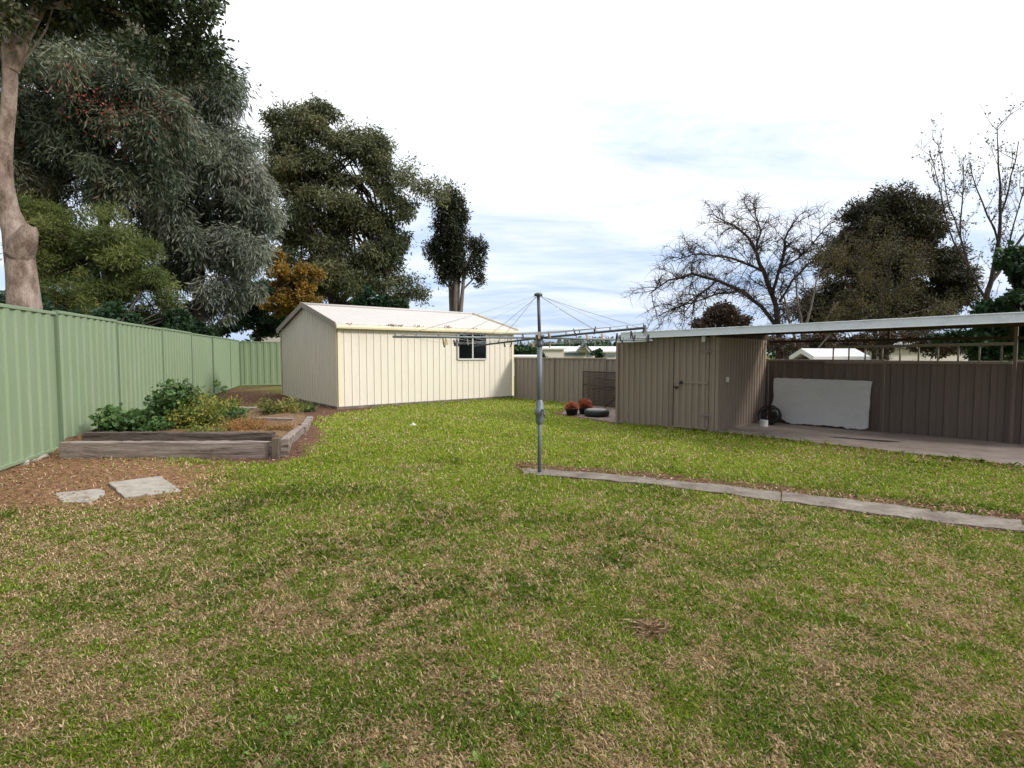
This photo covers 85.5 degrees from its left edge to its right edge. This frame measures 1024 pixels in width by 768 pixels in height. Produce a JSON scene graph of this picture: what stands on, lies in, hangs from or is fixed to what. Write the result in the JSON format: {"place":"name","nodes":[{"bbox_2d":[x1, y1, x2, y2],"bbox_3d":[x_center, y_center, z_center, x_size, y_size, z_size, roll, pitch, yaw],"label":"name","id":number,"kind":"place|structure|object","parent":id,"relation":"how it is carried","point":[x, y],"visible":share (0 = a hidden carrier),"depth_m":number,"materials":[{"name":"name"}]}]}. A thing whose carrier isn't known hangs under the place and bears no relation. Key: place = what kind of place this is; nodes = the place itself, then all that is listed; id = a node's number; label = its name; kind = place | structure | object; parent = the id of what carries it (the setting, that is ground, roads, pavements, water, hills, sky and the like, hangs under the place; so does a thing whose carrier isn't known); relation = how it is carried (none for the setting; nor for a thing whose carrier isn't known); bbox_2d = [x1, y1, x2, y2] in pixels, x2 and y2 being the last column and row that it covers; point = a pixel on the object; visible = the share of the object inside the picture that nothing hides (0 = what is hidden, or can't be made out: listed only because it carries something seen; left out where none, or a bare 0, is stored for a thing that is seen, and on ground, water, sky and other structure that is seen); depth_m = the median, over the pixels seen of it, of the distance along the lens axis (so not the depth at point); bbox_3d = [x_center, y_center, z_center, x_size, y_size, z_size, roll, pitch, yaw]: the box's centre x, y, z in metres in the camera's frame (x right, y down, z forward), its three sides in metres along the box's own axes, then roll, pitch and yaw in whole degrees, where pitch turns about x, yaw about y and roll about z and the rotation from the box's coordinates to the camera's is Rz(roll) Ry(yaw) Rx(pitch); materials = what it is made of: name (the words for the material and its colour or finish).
{"place":"outdoors","nodes":[
{"label":"outdoors","id":0,"kind":"place"},
{"bbox_2d":[251,329,279,341],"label":"neighbour house","id":1,"kind":"structure","parent":0,"point":[273,339],"depth_m":33.90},
{"bbox_2d":[0,396,1023,767],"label":"grass","id":2,"kind":"structure","parent":0,"point":[270,738],"depth_m":3.46,"materials":[{"name":"green plant"}]},
{"bbox_2d":[0,355,1023,767],"bbox_3d":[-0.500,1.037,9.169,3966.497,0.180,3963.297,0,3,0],"label":"ground","id":3,"kind":"structure","parent":0,"point":[254,395],"depth_m":3.94,"materials":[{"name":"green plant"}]},
{"bbox_2d":[18,459,29,464],"bbox_3d":[-7.098,1.145,8.027,0.166,0.099,0.131,0,3,8],"label":"stone","id":4,"kind":"object","parent":3,"relation":"on","point":[27,461],"visible":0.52,"depth_m":7.99,"materials":[{"name":"beige stone"}]},
{"bbox_2d":[35,454,48,459],"bbox_3d":[-7.221,1.121,8.483,0.140,0.085,0.388,-1,3,-16],"label":"stone","id":5,"kind":"object","parent":3,"relation":"on","point":[42,456],"visible":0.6,"depth_m":8.44,"materials":[{"name":"white stone"}]},
{"bbox_2d":[56,488,104,502],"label":"stone slab","id":6,"kind":"structure","parent":3,"relation":"on","point":[94,494],"depth_m":6.22,"materials":[{"name":"beige stone"}]},
{"bbox_2d":[0,190,193,317],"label":"wattle bush","id":7,"kind":"object","parent":3,"relation":"on","point":[68,253],"visible":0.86,"depth_m":17.36,"materials":[{"name":"green plant"}]},
{"bbox_2d":[0,290,219,336],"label":"evergreen bush","id":8,"kind":"object","parent":3,"relation":"on","point":[174,320],"visible":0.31,"depth_m":17.13,"materials":[{"name":"green plant"}]},
{"bbox_2d":[0,8,230,277],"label":"flowering gum tree","id":9,"kind":"object","parent":3,"relation":"on","point":[83,119],"visible":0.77,"depth_m":18.72,"materials":[{"name":"green plant"}]},
{"bbox_2d":[0,303,239,470],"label":"metal fence","id":10,"kind":"object","parent":3,"relation":"on","point":[63,375],"visible":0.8,"depth_m":9.79,"materials":[{"name":"green metal"}]},
{"bbox_2d":[0,0,260,309],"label":"gum tree","id":11,"kind":"object","parent":3,"relation":"on","point":[22,24],"visible":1,"depth_m":10.14,"materials":[{"name":"green plant"}]},
{"bbox_2d":[108,476,180,498],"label":"stone slab","id":12,"kind":"structure","parent":3,"relation":"on","point":[133,488],"depth_m":6.58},
{"bbox_2d":[59,406,312,458],"bbox_3d":[-6.700,0.838,11.612,7.600,0.395,6.500,0,3,0],"label":"raised garden bed","id":13,"kind":"object","parent":3,"relation":"on","point":[175,442],"visible":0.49,"depth_m":8.50,"materials":[{"name":"wood"}]},
{"bbox_2d":[88,403,159,431],"bbox_3d":[-6.793,0.601,9.757,1.028,0.569,0.970,-3,4,-44],"label":"leafy plant","id":14,"kind":"object","parent":13,"relation":"in","point":[111,418],"visible":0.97,"depth_m":9.60,"materials":[{"name":"green plant"}]},
{"bbox_2d":[134,416,177,431],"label":"leafy plant","id":15,"kind":"object","parent":13,"relation":"in","point":[154,425],"visible":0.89,"depth_m":9.55,"materials":[{"name":"green plant"}]},
{"bbox_2d":[143,378,203,425],"bbox_3d":[-6.184,0.365,10.138,0.960,0.984,1.017,-2,4,-31],"label":"leafy plant","id":16,"kind":"object","parent":13,"relation":"in","point":[160,403],"visible":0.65,"depth_m":9.96,"materials":[{"name":"green plant"}]},
{"bbox_2d":[161,385,227,428],"bbox_3d":[-5.780,0.445,10.005,1.033,0.841,1.213,-2,4,-37],"label":"leafy plant","id":17,"kind":"object","parent":13,"relation":"in","point":[204,413],"visible":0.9,"depth_m":9.87,"materials":[{"name":"green plant"}]},
{"bbox_2d":[181,421,232,431],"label":"leafy plant","id":18,"kind":"object","parent":13,"relation":"in","point":[198,428],"visible":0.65,"depth_m":9.40,"materials":[{"name":"green plant"}]},
{"bbox_2d":[212,379,220,401],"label":"flower stalk","id":19,"kind":"object","parent":13,"relation":"in","point":[215,384],"visible":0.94,"depth_m":12.50,"materials":[{"name":"green plant"}]},
{"bbox_2d":[199,394,243,412],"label":"leafy plant","id":20,"kind":"object","parent":13,"relation":"in","point":[224,402],"visible":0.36,"depth_m":12.26,"materials":[{"name":"green plant"}]},
{"bbox_2d":[220,385,228,411],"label":"flower stalk","id":21,"kind":"object","parent":13,"relation":"in","point":[225,387],"visible":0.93,"depth_m":12.52,"materials":[{"name":"green plant"}]},
{"bbox_2d":[210,403,252,426],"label":"leafy plant","id":22,"kind":"object","parent":13,"relation":"in","point":[233,413],"visible":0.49,"depth_m":10.40,"materials":[{"name":"green plant"}]},
{"bbox_2d":[216,412,272,430],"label":"leafy plant","id":23,"kind":"object","parent":13,"relation":"in","point":[241,425],"visible":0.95,"depth_m":9.81,"materials":[{"name":"brown plant"}]},
{"bbox_2d":[263,418,298,431],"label":"leafy plant","id":24,"kind":"object","parent":13,"relation":"in","point":[283,427],"visible":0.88,"depth_m":9.72,"materials":[{"name":"brown plant"}]},
{"bbox_2d":[252,395,310,413],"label":"leafy plant","id":25,"kind":"object","parent":13,"relation":"in","point":[285,406],"visible":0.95,"depth_m":12.45,"materials":[{"name":"green plant"}]},
{"bbox_2d":[93,49,300,330],"bbox_3d":[-13.544,-7.066,23.633,8.046,14.964,7.105,0,3,0],"label":"grey gum tree","id":26,"kind":"object","parent":3,"relation":"on","point":[226,238],"visible":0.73,"depth_m":23.20,"materials":[{"name":"green plant"}]},
{"bbox_2d":[207,278,289,341],"bbox_3d":[-14.231,-2.919,31.056,5.640,5.882,3.123,0,3,0],"label":"evergreen bush","id":27,"kind":"object","parent":3,"relation":"on","point":[262,323],"visible":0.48,"depth_m":30.54,"materials":[{"name":"green plant"}]},
{"bbox_2d":[239,341,280,385],"bbox_3d":[-9.836,-1.058,28.636,7.706,2.225,0.066,-1,3,-18],"label":"metal fence","id":28,"kind":"object","parent":3,"relation":"on","point":[260,363],"visible":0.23,"depth_m":27.72,"materials":[{"name":"green metal"}]},
{"bbox_2d":[256,244,327,318],"bbox_3d":[-11.319,-3.544,28.786,3.418,7.374,2.750,1,3,21],"label":"autumn tree","id":29,"kind":"object","parent":3,"relation":"on","point":[287,301],"visible":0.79,"depth_m":28.40,"materials":[{"name":"orange plant"}]},
{"bbox_2d":[295,402,319,411],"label":"leafy plant","id":30,"kind":"object","parent":3,"relation":"on","point":[310,408],"visible":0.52,"depth_m":15.28,"materials":[{"name":"green plant"}]},
{"bbox_2d":[256,90,470,307],"bbox_3d":[-10.553,-9.831,36.989,15.226,19.045,7.479,0,3,8],"label":"gum tree","id":31,"kind":"object","parent":3,"relation":"on","point":[371,260],"visible":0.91,"depth_m":36.50,"materials":[{"name":"green plant"}]},
{"bbox_2d":[351,284,411,308],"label":"evergreen bush","id":32,"kind":"object","parent":3,"relation":"on","point":[381,300],"visible":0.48,"depth_m":32.25,"materials":[{"name":"green plant"}]},
{"bbox_2d":[276,302,518,408],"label":"shed","id":33,"kind":"structure","parent":3,"relation":"on","point":[330,357],"depth_m":17.93,"materials":[{"name":"beige metal"}]},
{"bbox_2d":[346,323,476,328],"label":"gutter leaves","id":34,"kind":"object","parent":33,"relation":"in","point":[403,324],"visible":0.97,"depth_m":17.02,"materials":[{"name":"brown plant"}]},
{"bbox_2d":[457,332,486,359],"bbox_3d":[-1.363,-1.311,19.068,1.263,0.961,0.054,-3,4,-41],"label":"window","id":35,"kind":"structure","parent":33,"relation":"in","point":[464,352],"depth_m":19.03,"materials":[{"name":"metal"}]},
{"bbox_2d":[418,178,489,311],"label":"narrow tree","id":36,"kind":"object","parent":3,"relation":"on","point":[449,257],"visible":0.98,"depth_m":41.05,"materials":[{"name":"green plant"}]},
{"bbox_2d":[0,424,1012,692],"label":"fallen twigs","id":37,"kind":"object","parent":3,"relation":"on","point":[478,576],"visible":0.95,"depth_m":3.77,"materials":[{"name":"brown wood"}]},
{"bbox_2d":[512,458,536,468],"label":"dead grass tuft","id":38,"kind":"object","parent":3,"relation":"on","point":[527,465],"visible":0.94,"depth_m":7.86,"materials":[{"name":"beige plant"}]},
{"bbox_2d":[514,345,547,356],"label":"distant tree","id":39,"kind":"object","parent":3,"relation":"on","point":[523,350],"visible":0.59,"depth_m":59.18,"materials":[{"name":"green plant"}]},
{"bbox_2d":[590,348,605,357],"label":"distant tree","id":40,"kind":"object","parent":3,"relation":"on","point":[598,353],"visible":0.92,"depth_m":61.66,"materials":[{"name":"green plant"}]},
{"bbox_2d":[233,335,1023,360],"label":"treeline","id":41,"kind":"object","parent":3,"relation":"on","point":[591,343],"visible":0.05,"depth_m":152.93,"materials":[{"name":"green plant"}]},
{"bbox_2d":[621,607,674,640],"bbox_3d":[0.810,1.405,3.216,0.334,0.162,0.380,0,3,0],"label":"dead grass tuft","id":42,"kind":"object","parent":3,"relation":"on","point":[648,624],"visible":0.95,"depth_m":3.19,"materials":[{"name":"beige plant"}]},
{"bbox_2d":[615,335,766,432],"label":"garden shed","id":43,"kind":"structure","parent":3,"relation":"on","point":[681,383],"depth_m":11.96,"materials":[{"name":"beige metal"}]},
{"bbox_2d":[673,337,709,429],"bbox_3d":[3.735,-0.021,11.550,0.804,1.903,0.068,3,4,43],"label":"door","id":44,"kind":"structure","parent":43,"relation":"in","point":[691,355],"depth_m":11.56,"materials":[{"name":"beige metal"}]},
{"bbox_2d":[688,298,757,328],"bbox_3d":[9.333,-1.750,25.064,2.981,4.193,2.130,0,3,0],"label":"brown bush","id":45,"kind":"object","parent":3,"relation":"on","point":[725,315],"visible":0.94,"depth_m":24.49,"materials":[{"name":"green plant"}]},
{"bbox_2d":[615,186,856,358],"bbox_3d":[8.774,-3.511,20.968,9.371,8.160,3.934,0,3,0],"label":"bare tree","id":46,"kind":"object","parent":3,"relation":"on","point":[770,288],"visible":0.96,"depth_m":20.72,"materials":[{"name":"brown plant"}]},
{"bbox_2d":[514,357,1023,443],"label":"metal fence","id":47,"kind":"object","parent":3,"relation":"on","point":[968,401],"visible":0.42,"depth_m":10.95,"materials":[{"name":"beige metal"}]},
{"bbox_2d":[772,254,846,339],"bbox_3d":[12.299,-2.585,23.106,3.349,6.074,2.542,-2,4,-35],"label":"bare shrub","id":48,"kind":"object","parent":3,"relation":"on","point":[799,308],"visible":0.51,"depth_m":22.93,"materials":[{"name":"brown plant"}]},
{"bbox_2d":[789,348,869,359],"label":"shed","id":49,"kind":"structure","parent":3,"relation":"on","point":[820,353],"depth_m":16.74,"materials":[{"name":"white metal"}]},
{"bbox_2d":[771,177,990,359],"bbox_3d":[17.725,-4.887,27.139,9.922,10.233,6.022,0,3,0],"label":"cypress tree","id":50,"kind":"object","parent":3,"relation":"on","point":[948,269],"visible":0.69,"depth_m":25.87,"materials":[{"name":"green plant"}]},
{"bbox_2d":[766,316,1006,360],"bbox_3d":[12.633,-0.772,18.472,8.783,2.950,1.977,0,3,5],"label":"ragged shrub","id":51,"kind":"object","parent":3,"relation":"on","point":[795,347],"visible":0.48,"depth_m":18.31,"materials":[{"name":"green plant"}]},
{"bbox_2d":[824,342,967,360],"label":"neighbour house","id":52,"kind":"structure","parent":3,"relation":"on","point":[905,355],"depth_m":26.97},
{"bbox_2d":[810,214,982,359],"bbox_3d":[13.030,-2.646,19.362,5.772,6.599,2.857,0,3,0],"label":"twiggy tree","id":53,"kind":"object","parent":3,"relation":"on","point":[865,279],"visible":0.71,"depth_m":19.17,"materials":[{"name":"brown plant"}]},
{"bbox_2d":[911,93,1023,352],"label":"sparse tree","id":54,"kind":"object","parent":3,"relation":"on","point":[992,277],"visible":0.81,"depth_m":17.78,"materials":[{"name":"brown plant"}]},
{"bbox_2d":[927,240,1023,360],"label":"evergreen bush","id":55,"kind":"object","parent":3,"relation":"on","point":[1009,261],"visible":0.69,"depth_m":14.90,"materials":[{"name":"green plant"}]},
{"bbox_2d":[0,0,1023,354],"label":"sky","id":56,"kind":"structure","parent":0,"point":[583,136],"materials":[{"name":"white"}]},
{"bbox_2d":[514,355,536,356],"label":"warehouse","id":57,"kind":"structure","parent":0,"point":[525,355],"depth_m":40.38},
{"bbox_2d":[542,346,566,357],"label":"house","id":58,"kind":"structure","parent":0,"point":[554,351],"depth_m":63.90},
{"bbox_2d":[563,343,615,358],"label":"house","id":59,"kind":"structure","parent":0,"point":[583,350],"depth_m":65.91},
{"bbox_2d":[565,353,584,355],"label":"window","id":60,"kind":"structure","parent":59,"relation":"in","point":[566,354],"depth_m":65.81,"materials":[{"name":"grey glass"}]},
{"bbox_2d":[561,406,619,423],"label":"paving","id":61,"kind":"structure","parent":0,"point":[611,417],"depth_m":14.09,"materials":[{"name":"concrete"}]},
{"bbox_2d":[564,401,579,415],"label":"potted plant","id":62,"kind":"object","parent":61,"relation":"on","point":[571,408],"visible":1,"depth_m":14.32,"materials":[{"name":"red plant"}]},
{"bbox_2d":[577,398,592,413],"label":"potted plant","id":63,"kind":"object","parent":61,"relation":"on","point":[584,403],"visible":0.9,"depth_m":14.59,"materials":[{"name":"red plant"}]},
{"bbox_2d":[584,408,608,416],"bbox_3d":[2.170,0.732,14.188,0.650,0.185,0.650,0,3,0],"label":"tyre","id":64,"kind":"object","parent":61,"relation":"on","point":[595,412],"visible":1,"depth_m":13.94,"materials":[{"name":"black rubber"}]},
{"bbox_2d":[582,371,615,406],"bbox_3d":[2.741,0.141,16.755,0.028,1.036,1.640,-3,4,-40],"label":"wire screen","id":65,"kind":"object","parent":61,"relation":"on","point":[591,385],"visible":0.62,"depth_m":16.82,"materials":[{"name":"black metal"}]},
{"bbox_2d":[522,468,1023,532],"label":"path","id":66,"kind":"structure","parent":0,"point":[928,515],"depth_m":5.94,"materials":[{"name":"concrete"}]},
{"bbox_2d":[393,293,652,471],"bbox_3d":[0.370,0.021,7.385,2.847,2.462,2.847,1,3,15],"label":"rotary clothesline","id":67,"kind":"object","parent":66,"relation":"on","point":[539,413],"visible":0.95,"depth_m":7.33,"materials":[{"name":"metal"}]},
{"bbox_2d":[718,420,1023,466],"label":"pavement","id":68,"kind":"structure","parent":0,"point":[1001,452],"depth_m":9.96,"materials":[{"name":"concrete"}]},
{"bbox_2d":[759,419,768,426],"bbox_3d":[5.464,0.851,12.011,0.182,0.145,0.177,0,3,0],"label":"paint tin","id":69,"kind":"object","parent":68,"relation":"on","point":[763,423],"visible":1,"depth_m":11.94,"materials":[{"name":"white plastic"}]},
{"bbox_2d":[757,405,781,424],"bbox_3d":[5.773,0.683,12.422,0.496,0.434,0.318,2,4,37],"label":"hose coil","id":70,"kind":"object","parent":68,"relation":"on","point":[778,416],"visible":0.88,"depth_m":12.39,"materials":[{"name":"black rubber"}]},
{"bbox_2d":[617,312,1023,443],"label":"carport","id":71,"kind":"object","parent":68,"relation":"on","point":[1011,320],"visible":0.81,"depth_m":9.65,"materials":[{"name":"white metal"}]},
{"bbox_2d":[825,342,1013,363],"bbox_3d":[7.714,-0.578,10.746,0.031,0.416,3.024,-3,4,-40],"label":"ladder","id":72,"kind":"object","parent":71,"relation":"attached to","point":[1001,361],"visible":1,"depth_m":10.53,"materials":[{"name":"grey metal"}]},
{"bbox_2d":[772,378,871,429],"bbox_3d":[6.693,0.402,12.100,0.285,1.013,1.994,-3,4,-41],"label":"foam sheet","id":73,"kind":"object","parent":68,"relation":"on","point":[839,403],"visible":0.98,"depth_m":11.98,"materials":[{"name":"white plastic"}]}
]}

